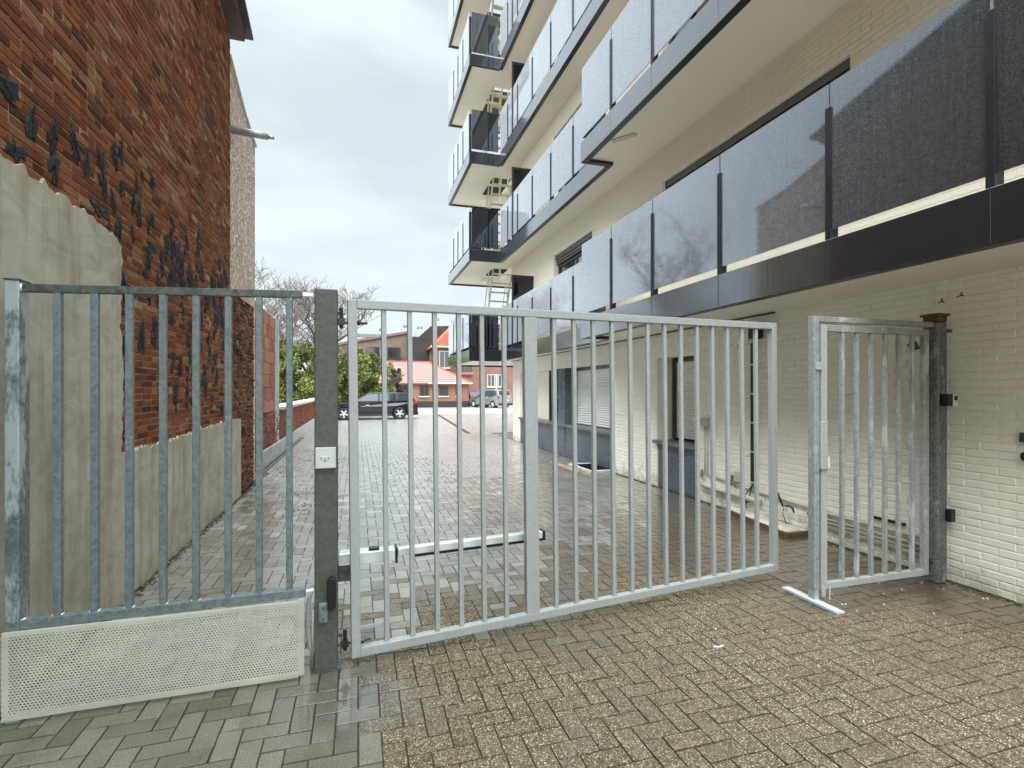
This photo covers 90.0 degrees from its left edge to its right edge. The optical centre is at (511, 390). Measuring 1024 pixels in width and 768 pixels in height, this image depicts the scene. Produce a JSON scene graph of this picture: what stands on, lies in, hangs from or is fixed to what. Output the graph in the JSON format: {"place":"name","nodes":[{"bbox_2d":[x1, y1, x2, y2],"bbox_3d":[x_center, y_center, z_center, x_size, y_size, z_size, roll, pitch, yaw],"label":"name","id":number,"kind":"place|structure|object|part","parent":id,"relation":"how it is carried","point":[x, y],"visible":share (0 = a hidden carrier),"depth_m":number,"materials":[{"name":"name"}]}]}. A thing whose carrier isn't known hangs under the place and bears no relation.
{"place":"outdoors","nodes":[
{"label":"outdoors","id":0,"kind":"place"},
{"bbox_2d":[255,306,274,413],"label":"block wall","id":1,"kind":"structure","parent":0,"point":[268,362],"depth_m":10.73,"materials":[{"name":"brick"}]},
{"bbox_2d":[230,0,511,384],"label":"sky","id":2,"kind":"structure","parent":0,"point":[352,181],"materials":[{"name":"white"}]},
{"bbox_2d":[338,325,406,383],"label":"house","id":3,"kind":"structure","parent":0,"point":[396,346],"depth_m":60.36,"materials":[{"name":"brick"}]},
{"bbox_2d":[366,347,378,356],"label":"window","id":4,"kind":"structure","parent":3,"relation":"in","point":[375,349],"depth_m":59.84,"materials":[{"name":"glass"}]},
{"bbox_2d":[387,347,399,357],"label":"window","id":5,"kind":"structure","parent":3,"relation":"in","point":[392,352],"depth_m":60.51,"materials":[{"name":"glass"}]},
{"bbox_2d":[255,433,512,478],"bbox_3d":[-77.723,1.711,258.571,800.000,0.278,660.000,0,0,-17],"label":"ground","id":6,"kind":"structure","parent":0,"point":[509,435],"depth_m":12.91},
{"bbox_2d":[0,0,254,710],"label":"brick building","id":7,"kind":"structure","parent":6,"relation":"on","point":[115,143],"depth_m":3.71,"materials":[{"name":"brown brick"}]},
{"bbox_2d":[230,54,256,480],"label":"pebbledash house","id":8,"kind":"structure","parent":6,"relation":"on","point":[242,211],"depth_m":7.75,"materials":[{"name":"beige concrete"}]},
{"bbox_2d":[230,125,273,139],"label":"street lamp","id":9,"kind":"structure","parent":8,"relation":"attached to","point":[236,130],"depth_m":7.14,"materials":[{"name":"silver metal"}]},
{"bbox_2d":[255,398,313,471],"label":"wall","id":10,"kind":"structure","parent":6,"relation":"on","point":[303,424],"depth_m":12.55,"materials":[{"name":"brick"}]},
{"bbox_2d":[272,317,278,441],"bbox_3d":[-5.552,-0.060,11.906,0.180,3.220,0.600,0,0,-17],"label":"concrete post","id":11,"kind":"object","parent":10,"relation":"on","point":[276,364],"visible":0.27,"depth_m":11.79,"materials":[{"name":"grey concrete"}]},
{"bbox_2d":[279,338,309,403],"bbox_3d":[-13.853,-0.801,30.733,3.455,4.739,3.619,0,0,-17],"label":"leafy tree","id":12,"kind":"object","parent":6,"relation":"on","point":[282,381],"visible":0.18,"depth_m":30.16,"materials":[{"name":"green plant"}]},
{"bbox_2d":[255,256,345,371],"bbox_3d":[-14.844,-3.546,33.412,7.700,10.303,8.409,0,0,-17],"label":"bare tree","id":13,"kind":"object","parent":6,"relation":"on","point":[268,288],"visible":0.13,"depth_m":34.06,"materials":[{"name":"grey plant"}]},
{"bbox_2d":[281,339,347,402],"bbox_3d":[-11.662,-0.754,30.777,3.883,4.619,3.815,0,0,-17],"label":"leafy tree","id":14,"kind":"object","parent":6,"relation":"on","point":[305,388],"visible":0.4,"depth_m":30.30,"materials":[{"name":"green plant"}]},
{"bbox_2d":[263,273,379,397],"bbox_3d":[-11.420,-2.440,31.007,7.136,8.041,7.922,0,0,-39],"label":"bare tree","id":15,"kind":"object","parent":6,"relation":"on","point":[305,303],"visible":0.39,"depth_m":29.70,"materials":[{"name":"grey plant"}]},
{"bbox_2d":[427,328,454,373],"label":"orange roof house","id":16,"kind":"structure","parent":6,"relation":"on","point":[443,355],"depth_m":54.20,"materials":[{"name":"tile"}]},
{"bbox_2d":[439,351,449,368],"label":"window","id":17,"kind":"structure","parent":16,"relation":"in","point":[443,355],"depth_m":54.17,"materials":[{"name":"glass"}]},
{"bbox_2d":[455,367,512,405],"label":"red house","id":18,"kind":"structure","parent":6,"relation":"on","point":[493,377],"depth_m":52.04,"materials":[{"name":"brick"}]},
{"bbox_2d":[486,374,495,387],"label":"window","id":19,"kind":"structure","parent":18,"relation":"in","point":[490,377],"depth_m":52.04,"materials":[{"name":"glass"}]},
{"bbox_2d":[497,374,501,387],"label":"window","id":20,"kind":"structure","parent":18,"relation":"in","point":[499,375],"depth_m":52.31,"materials":[{"name":"glass"}]},
{"bbox_2d":[448,0,1023,604],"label":"apartment building","id":21,"kind":"structure","parent":6,"relation":"on","point":[794,164],"depth_m":5.47,"materials":[{"name":"white brick"}]},
{"bbox_2d":[484,0,503,113],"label":"escape stair","id":22,"kind":"object","parent":21,"relation":"attached to","point":[496,7],"visible":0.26,"depth_m":16.86,"materials":[{"name":"silver metal"}]},
{"bbox_2d":[483,87,508,193],"bbox_3d":[-0.508,-8.598,17.009,0.652,3.619,1.740,0,0,-17],"label":"escape stair","id":23,"kind":"object","parent":21,"relation":"attached to","point":[498,107],"visible":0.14,"depth_m":16.49,"materials":[{"name":"silver metal"}]},
{"bbox_2d":[481,152,511,276],"bbox_3d":[-0.508,-5.763,17.009,0.652,3.629,1.740,0,0,-17],"label":"escape stair","id":24,"kind":"object","parent":21,"relation":"attached to","point":[497,194],"visible":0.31,"depth_m":16.52,"materials":[{"name":"silver metal"}]},
{"bbox_2d":[484,248,512,349],"bbox_3d":[-0.508,-2.889,17.009,0.652,3.698,1.741,0,0,-17],"label":"escape stair","id":25,"kind":"object","parent":21,"relation":"attached to","point":[504,292],"visible":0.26,"depth_m":16.63,"materials":[{"name":"silver metal"}]},
{"bbox_2d":[549,370,557,420],"bbox_3d":[1.195,0.140,13.046,0.060,1.300,1.280,0,0,-17],"label":"window","id":26,"kind":"structure","parent":21,"relation":"in","point":[550,391],"depth_m":13.55,"materials":[{"name":"grey glass"}]},
{"bbox_2d":[558,105,586,192],"bbox_3d":[1.447,-5.455,11.582,0.140,1.486,2.144,0,0,-17],"label":"window","id":27,"kind":"structure","parent":21,"relation":"in","point":[581,105],"depth_m":11.96,"materials":[{"name":"black glass"}]},
{"bbox_2d":[556,232,591,274],"bbox_3d":[1.447,-2.545,11.582,0.140,1.486,2.144,0,0,-17],"label":"window","id":28,"kind":"structure","parent":21,"relation":"in","point":[575,248],"depth_m":11.78,"materials":[{"name":"grey glass"}]},
{"bbox_2d":[558,0,591,55],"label":"window","id":29,"kind":"structure","parent":21,"relation":"in","point":[591,0],"depth_m":11.54,"materials":[{"name":"black glass"}]},
{"bbox_2d":[577,365,609,428],"bbox_3d":[1.843,0.140,10.891,0.060,1.300,2.320,0,0,-17],"label":"window","id":30,"kind":"structure","parent":21,"relation":"in","point":[602,385],"depth_m":10.97,"materials":[{"name":"white plastic"}]},
{"bbox_2d":[611,132,636,142],"bbox_3d":[1.686,-3.802,7.712,0.378,0.022,0.100,0,0,36],"label":"ceiling light","id":31,"kind":"object","parent":21,"relation":"attached to","point":[624,137],"visible":1,"depth_m":7.68,"materials":[{"name":"plastic"}]},
{"bbox_2d":[511,311,774,361],"bbox_3d":[1.484,-0.877,10.784,0.034,0.029,10.400,0,0,-17],"label":"cable","id":32,"kind":"object","parent":21,"relation":"attached to","point":[758,315],"visible":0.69,"depth_m":7.74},
{"bbox_2d":[672,357,694,439],"bbox_3d":[2.762,0.130,7.832,0.060,1.280,0.970,0,0,-17],"label":"window","id":33,"kind":"structure","parent":21,"relation":"in","point":[688,362],"depth_m":7.98,"materials":[{"name":"white plastic"}]},
{"bbox_2d":[675,356,694,441],"bbox_3d":[2.806,0.138,7.845,0.030,1.315,1.010,0,0,-17],"label":"window back","id":34,"kind":"structure","parent":21,"relation":"in","point":[691,356],"depth_m":7.98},
{"bbox_2d":[669,0,708,44],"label":"window","id":35,"kind":"structure","parent":21,"relation":"in","point":[706,1],"depth_m":7.69,"materials":[{"name":"grey glass"}]},
{"bbox_2d":[693,418,709,473],"bbox_3d":[2.619,0.765,7.055,0.105,0.770,0.258,0,0,-35],"label":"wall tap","id":36,"kind":"object","parent":21,"relation":"attached to","point":[704,422],"depth_m":6.99,"materials":[{"name":"metal"}]},
{"bbox_2d":[700,469,761,503],"bbox_3d":[2.767,1.226,6.600,0.079,0.252,1.151,0,0,-17],"label":"drain pipe","id":37,"kind":"object","parent":21,"relation":"attached to","point":[723,490],"visible":0.68,"depth_m":6.63,"materials":[{"name":"white plastic"}]},
{"bbox_2d":[730,471,739,488],"bbox_3d":[2.805,1.131,6.503,0.068,0.222,0.200,0,0,-17],"label":"socket box","id":38,"kind":"object","parent":21,"relation":"attached to","point":[735,477],"visible":0.69,"depth_m":6.43,"materials":[{"name":"grey plastic"}]},
{"bbox_2d":[745,343,753,507],"bbox_3d":[2.897,0.435,6.197,0.071,2.011,0.213,0,0,-17],"label":"cable duct","id":39,"kind":"object","parent":21,"relation":"attached to","point":[751,451],"visible":0.67,"depth_m":6.19,"materials":[{"name":"metal"}]},
{"bbox_2d":[748,321,762,342],"bbox_3d":[2.883,-0.706,6.127,0.130,0.272,0.216,0,0,-17],"label":"security light","id":40,"kind":"object","parent":21,"relation":"attached to","point":[750,335],"visible":0.57,"depth_m":6.06,"materials":[{"name":"black plastic"}]},
{"bbox_2d":[665,58,849,189],"bbox_3d":[2.951,-2.545,6.578,0.140,1.486,3.214,0,0,-17],"label":"window","id":41,"kind":"structure","parent":21,"relation":"in","point":[825,80],"depth_m":6.06,"materials":[{"name":"black glass"}]},
{"bbox_2d":[706,473,919,538],"bbox_3d":[3.096,1.202,5.604,0.026,0.131,2.951,0,0,-17],"label":"conduit","id":42,"kind":"object","parent":21,"relation":"attached to","point":[848,518],"visible":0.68,"depth_m":5.16,"materials":[{"name":"white plastic"}]},
{"bbox_2d":[806,512,919,552],"bbox_3d":[3.321,1.323,4.791,0.055,0.119,1.305,0,0,-17],"label":"conduit pair","id":43,"kind":"object","parent":21,"relation":"attached to","point":[861,532],"visible":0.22,"depth_m":4.72},
{"bbox_2d":[874,516,905,525],"bbox_3d":[3.393,1.177,4.633,0.017,0.025,0.320,0,0,-17],"label":"wall bracket","id":44,"kind":"object","parent":21,"relation":"attached to","point":[889,520],"depth_m":4.60,"materials":[{"name":"black metal"}]},
{"bbox_2d":[1019,432,1023,460],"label":"door entry","id":45,"kind":"object","parent":21,"relation":"attached to","point":[1021,436],"depth_m":3.67,"materials":[{"name":"black plastic"}]},
{"bbox_2d":[412,318,448,360],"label":"black house","id":46,"kind":"structure","parent":0,"point":[421,342],"depth_m":59.62,"materials":[{"name":"concrete"}]},
{"bbox_2d":[418,405,512,413],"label":"courtyard","id":47,"kind":"structure","parent":0,"point":[465,410],"depth_m":38.99,"materials":[{"name":"white concrete"}]},
{"bbox_2d":[280,386,371,402],"bbox_3d":[-15.786,0.600,33.410,13.000,1.900,0.080,0,0,-17],"label":"garden fence","id":48,"kind":"object","parent":47,"relation":"on","point":[310,394],"depth_m":34.61,"materials":[{"name":"red brick"}]},
{"bbox_2d":[338,347,381,401],"bbox_3d":[-9.905,-0.620,32.592,3.714,4.392,3.302,0,0,13],"label":"leafy tree","id":49,"kind":"object","parent":47,"relation":"on","point":[364,362],"visible":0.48,"depth_m":31.84,"materials":[{"name":"green plant"}]},
{"bbox_2d":[361,354,405,393],"bbox_3d":[-8.423,-0.409,33.233,3.040,3.954,3.249,0,0,-17],"label":"leafy tree","id":50,"kind":"object","parent":47,"relation":"on","point":[375,376],"visible":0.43,"depth_m":33.06,"materials":[{"name":"green plant"}]},
{"bbox_2d":[380,368,404,392],"bbox_3d":[-8.637,-0.075,37.125,1.956,3.289,2.049,0,0,39],"label":"evergreen shrub","id":51,"kind":"object","parent":47,"relation":"on","point":[398,387],"visible":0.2,"depth_m":37.30,"materials":[{"name":"green plant"}]},
{"bbox_2d":[378,360,472,407],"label":"bungalow","id":52,"kind":"object","parent":47,"relation":"on","point":[422,385],"visible":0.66,"depth_m":46.33,"materials":[{"name":"pink tile"}]},
{"bbox_2d":[419,386,429,396],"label":"window","id":53,"kind":"structure","parent":52,"relation":"in","point":[424,390],"depth_m":45.63,"materials":[{"name":"glass"}]},
{"bbox_2d":[438,386,448,396],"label":"window","id":54,"kind":"structure","parent":52,"relation":"in","point":[443,390],"depth_m":46.12,"materials":[{"name":"glass"}]},
{"bbox_2d":[469,391,479,405],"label":"purple car","id":55,"kind":"object","parent":47,"relation":"on","point":[472,393],"visible":0.05,"depth_m":49.85,"materials":[{"name":"purple paint"}]},
{"bbox_2d":[469,389,511,407],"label":"silver car","id":56,"kind":"object","parent":47,"relation":"on","point":[493,398],"visible":0.84,"depth_m":44.78,"materials":[{"name":"grey paint"}]},
{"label":"side window","id":57,"kind":"part","parent":56,"relation":"part of","materials":[{"name":"grey glass"}]},
{"bbox_2d":[0,413,1023,767],"bbox_3d":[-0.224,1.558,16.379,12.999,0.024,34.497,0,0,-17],"label":"paving","id":58,"kind":"structure","parent":0,"point":[770,635],"depth_m":2.94,"materials":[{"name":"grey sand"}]},
{"bbox_2d":[3,278,30,724],"bbox_3d":[-2.335,0.515,2.418,0.063,2.070,0.093,0,0,-17],"label":"fence post","id":59,"kind":"object","parent":58,"relation":"on","point":[17,455],"visible":0.83,"depth_m":2.38,"materials":[{"name":"grey metal"}]},
{"bbox_2d":[1,283,313,722],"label":"steel fence","id":60,"kind":"object","parent":58,"relation":"on","point":[59,616],"visible":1,"depth_m":2.54,"materials":[{"name":"metal"}]},
{"bbox_2d":[311,288,341,674],"bbox_3d":[-1.042,0.495,2.885,0.155,2.111,0.155,0,0,-17],"label":"gate post","id":61,"kind":"object","parent":58,"relation":"on","point":[327,658],"visible":0.98,"depth_m":2.82,"materials":[{"name":"grey metal"}]},
{"bbox_2d":[305,585,313,670],"bbox_3d":[-1.118,1.319,2.835,0.048,0.463,0.048,0,0,-17],"label":"cable conduit","id":62,"kind":"object","parent":61,"relation":"attached to","point":[310,637],"visible":0.98,"depth_m":2.82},
{"bbox_2d":[315,447,335,468],"bbox_3d":[-1.021,0.371,2.805,0.106,0.114,0.036,0,0,-17],"label":"key switch","id":63,"kind":"object","parent":61,"relation":"attached to","point":[325,457],"visible":1,"depth_m":2.80,"materials":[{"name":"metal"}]},
{"bbox_2d":[318,576,336,622],"bbox_3d":[-1.011,1.150,2.804,0.094,0.251,0.043,0,0,-17],"label":"photocell","id":64,"kind":"object","parent":61,"relation":"attached to","point":[329,605],"visible":1,"depth_m":2.79,"materials":[{"name":"black plastic"}]},
{"bbox_2d":[338,529,544,581],"bbox_3d":[-0.394,1.019,3.211,1.324,0.182,0.117,0,0,-21],"label":"gate opener","id":65,"kind":"object","parent":61,"relation":"attached to","point":[372,554],"visible":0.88,"depth_m":3.12,"materials":[{"name":"metal"}]},
{"bbox_2d":[337,299,777,658],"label":"swing gate","id":66,"kind":"structure","parent":61,"relation":"attached to","point":[533,610],"depth_m":3.37,"materials":[{"name":"metal"}]},
{"bbox_2d":[338,392,417,419],"bbox_3d":[-7.536,0.850,27.599,4.745,1.480,2.100,0,0,-17],"label":"estate car","id":67,"kind":"object","parent":58,"relation":"on","point":[369,404],"visible":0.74,"depth_m":26.93,"materials":[{"name":"black paint"}]},
{"bbox_3d":[-7.558,0.380,26.778,1.100,0.400,0.191,0,0,-17],"label":"side window","id":68,"kind":"part","parent":67,"relation":"part of","materials":[{"name":"grey glass"}]},
{"bbox_3d":[-6.610,0.380,27.063,0.760,0.400,0.191,0,0,-17],"label":"side window","id":69,"kind":"part","parent":67,"relation":"part of","materials":[{"name":"grey glass"}]},
{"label":"side window","id":70,"kind":"part","parent":67,"relation":"part of","materials":[{"name":"black glass"}]},
{"bbox_2d":[438,415,469,432],"bbox_3d":[-3.122,1.546,25.323,0.160,0.012,14.338,0,0,-13],"label":"drain channel","id":71,"kind":"object","parent":58,"relation":"on","point":[455,425],"visible":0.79,"depth_m":23.64,"materials":[{"name":"grey metal"}]},
{"bbox_2d":[0,448,1021,719],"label":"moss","id":72,"kind":"object","parent":58,"relation":"on","point":[152,578],"visible":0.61,"depth_m":4.86,"materials":[{"name":"green plant"}]},
{"bbox_2d":[549,462,580,473],"bbox_3d":[1.029,1.522,10.073,0.130,0.053,1.300,0,0,-17],"label":"plank","id":73,"kind":"object","parent":58,"relation":"on","point":[564,467],"visible":0.53,"depth_m":9.92,"materials":[{"name":"beige wood"}]},
{"bbox_2d":[568,463,609,473],"bbox_3d":[1.531,1.525,10.051,0.480,0.050,1.030,0,0,-17],"label":"cellar grate","id":74,"kind":"object","parent":58,"relation":"on","point":[586,467],"visible":0.81,"depth_m":9.87,"materials":[{"name":"stone"}]},
{"bbox_2d":[725,504,805,531],"bbox_3d":[2.843,1.520,6.052,0.270,0.060,1.276,0,0,-17],"label":"wall ledge","id":75,"kind":"object","parent":58,"relation":"on","point":[783,526],"depth_m":5.76,"materials":[{"name":"white concrete"}]},
{"bbox_2d":[778,492,794,522],"bbox_3d":[3.029,1.316,5.654,0.060,0.342,0.261,0,0,-17],"label":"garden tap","id":76,"kind":"object","parent":75,"relation":"on","point":[786,506],"visible":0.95,"depth_m":5.68,"materials":[{"name":"metal"}]},
{"bbox_2d":[731,511,807,537],"bbox_3d":[2.871,1.525,5.907,0.300,0.050,1.060,0,0,-17],"label":"kerb edging","id":77,"kind":"object","parent":58,"relation":"on","point":[784,533],"visible":0.65,"depth_m":5.44,"materials":[{"name":"grey concrete"}]},
{"bbox_2d":[782,586,844,614],"bbox_3d":[2.193,1.542,3.768,0.094,0.015,0.485,0,0,-17],"label":"threshold strip","id":78,"kind":"object","parent":58,"relation":"on","point":[822,605],"visible":1,"depth_m":3.73,"materials":[{"name":"metal"}]},
{"bbox_2d":[688,582,1023,676],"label":"grit","id":79,"kind":"object","parent":58,"relation":"on","point":[882,612],"visible":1,"depth_m":3.69,"materials":[{"name":"beige gravel"}]},
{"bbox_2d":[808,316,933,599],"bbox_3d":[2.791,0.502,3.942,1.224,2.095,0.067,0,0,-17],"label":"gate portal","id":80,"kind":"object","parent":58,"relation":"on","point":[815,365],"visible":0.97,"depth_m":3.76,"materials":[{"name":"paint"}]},
{"bbox_2d":[920,313,951,582],"bbox_3d":[3.454,0.468,4.160,0.190,2.165,0.140,0,0,-17],"label":"wall post","id":81,"kind":"object","parent":58,"relation":"on","point":[939,330],"depth_m":4.10,"materials":[{"name":"grey metal"}]},
{"bbox_2d":[819,324,932,599],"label":"pedestrian gate","id":82,"kind":"structure","parent":81,"relation":"attached to","point":[926,346],"depth_m":3.94,"materials":[{"name":"metal"}]},
{"bbox_2d":[940,394,957,405],"bbox_3d":[3.476,0.077,4.070,0.120,0.095,0.062,0,0,-17],"label":"intercom","id":83,"kind":"object","parent":81,"relation":"attached to","point":[948,399],"visible":1,"depth_m":4.05,"materials":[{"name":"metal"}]},
{"bbox_2d":[945,509,954,521],"bbox_3d":[3.499,1.000,4.087,0.055,0.100,0.044,0,0,-17],"label":"gate sensor","id":84,"kind":"object","parent":81,"relation":"attached to","point":[949,515],"visible":1,"depth_m":4.07,"materials":[{"name":"black plastic"}]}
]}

